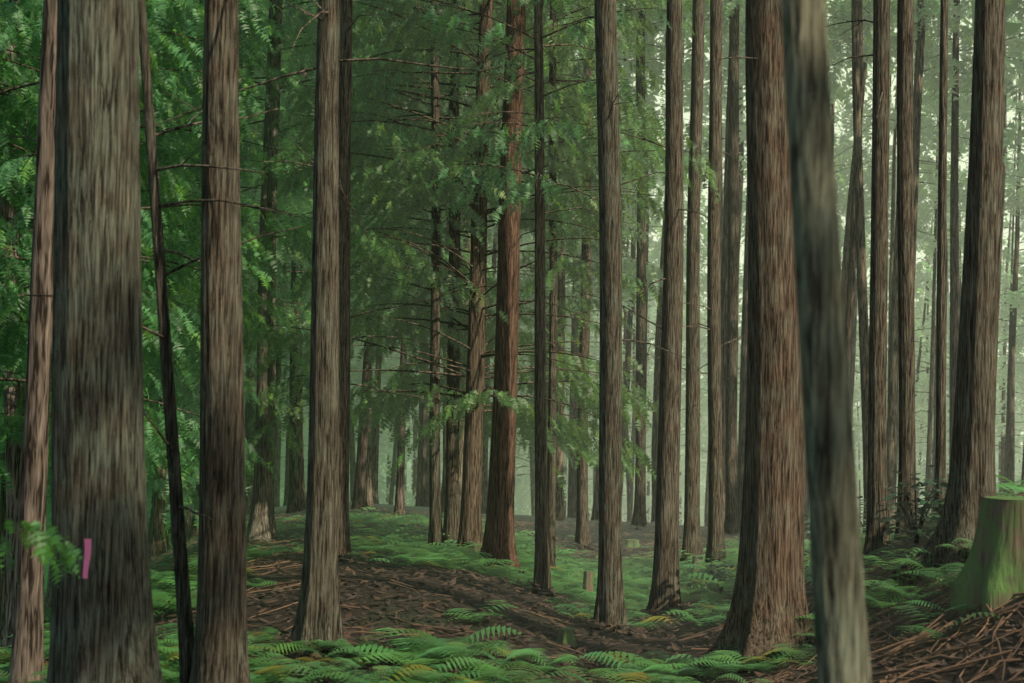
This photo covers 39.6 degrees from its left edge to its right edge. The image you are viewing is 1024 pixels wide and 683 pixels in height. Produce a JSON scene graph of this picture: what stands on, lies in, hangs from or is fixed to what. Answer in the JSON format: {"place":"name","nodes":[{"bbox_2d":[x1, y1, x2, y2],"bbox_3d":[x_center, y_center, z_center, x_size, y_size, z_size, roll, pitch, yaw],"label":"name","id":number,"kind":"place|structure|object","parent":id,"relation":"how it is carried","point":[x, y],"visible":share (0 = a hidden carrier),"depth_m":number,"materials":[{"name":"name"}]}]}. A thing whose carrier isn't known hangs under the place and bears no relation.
{"place":"outdoors","nodes":[
{"label":"outdoors","id":0,"kind":"place"},
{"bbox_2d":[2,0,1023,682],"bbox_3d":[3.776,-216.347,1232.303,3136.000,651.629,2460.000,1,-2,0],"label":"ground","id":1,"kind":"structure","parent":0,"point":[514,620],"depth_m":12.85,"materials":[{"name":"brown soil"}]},
{"bbox_2d":[369,665,393,681],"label":"stump","id":2,"kind":"object","parent":1,"relation":"on","point":[373,668],"visible":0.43,"depth_m":9.38,"materials":[{"name":"green wood"}]},
{"bbox_2d":[0,0,1023,682],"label":"tree trunks","id":3,"kind":"object","parent":1,"relation":"on","point":[22,606],"visible":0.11,"depth_m":31.99,"materials":[{"name":"brown plant"}]},
{"bbox_2d":[0,475,1023,682],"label":"ferns","id":4,"kind":"object","parent":1,"relation":"on","point":[448,552],"visible":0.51,"depth_m":11.34,"materials":[{"name":"green plant"}]},
{"bbox_2d":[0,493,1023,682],"bbox_3d":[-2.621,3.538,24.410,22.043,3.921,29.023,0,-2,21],"label":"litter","id":5,"kind":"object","parent":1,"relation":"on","point":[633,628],"visible":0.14,"depth_m":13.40,"materials":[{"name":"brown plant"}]},
{"bbox_2d":[1,492,1023,682],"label":"twigs","id":6,"kind":"object","parent":1,"relation":"on","point":[889,624],"visible":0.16,"depth_m":10.05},
{"bbox_2d":[46,0,1004,682],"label":"trunks","id":7,"kind":"object","parent":1,"relation":"on","point":[798,434],"visible":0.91,"depth_m":11.12,"materials":[{"name":"brown plant"}]},
{"bbox_2d":[83,539,90,577],"bbox_3d":[-2.096,1.071,7.014,0.037,0.194,0.010,1,-2,0],"label":"pink ribbon","id":8,"kind":"object","parent":7,"relation":"attached to","point":[87,544],"visible":1,"depth_m":7.01,"materials":[{"name":"pink fabric"}]},
{"bbox_2d":[0,0,1023,596],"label":"foliage","id":9,"kind":"object","parent":7,"relation":"attached to","point":[394,190],"visible":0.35,"depth_m":19.80,"materials":[{"name":"green plant"}]},
{"bbox_2d":[0,0,1023,571],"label":"branches","id":10,"kind":"object","parent":7,"relation":"attached to","point":[422,118],"visible":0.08,"depth_m":18.96,"materials":[{"name":"green plant"}]},
{"bbox_2d":[556,627,576,647],"bbox_3d":[0.473,2.732,12.459,0.169,0.459,0.164,2,-2,-29],"label":"stump","id":11,"kind":"object","parent":1,"relation":"on","point":[566,635],"visible":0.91,"depth_m":12.42,"materials":[{"name":"green wood"}]},
{"bbox_2d":[582,570,593,598],"bbox_3d":[0.963,3.248,18.052,0.192,0.689,0.187,1,-2,0],"label":"tree stump","id":12,"kind":"object","parent":1,"relation":"on","point":[588,580],"visible":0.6,"depth_m":18.02,"materials":[{"name":"brown wood"}]},
{"bbox_2d":[625,539,639,547],"bbox_3d":[2.228,3.894,26.370,0.329,0.459,0.327,1,-2,0],"label":"stump","id":13,"kind":"object","parent":1,"relation":"on","point":[630,543],"visible":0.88,"depth_m":26.27,"materials":[{"name":"green wood"}]},
{"bbox_2d":[689,555,702,574],"bbox_3d":[2.571,3.272,19.779,0.210,0.604,0.198,1,-2,-9],"label":"stump","id":14,"kind":"object","parent":1,"relation":"on","point":[694,561],"visible":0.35,"depth_m":19.73,"materials":[{"name":"green wood"}]},
{"bbox_2d":[950,496,1023,617],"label":"stump","id":15,"kind":"object","parent":1,"relation":"on","point":[991,573],"visible":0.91,"depth_m":9.28,"materials":[{"name":"green wood"}]}
]}

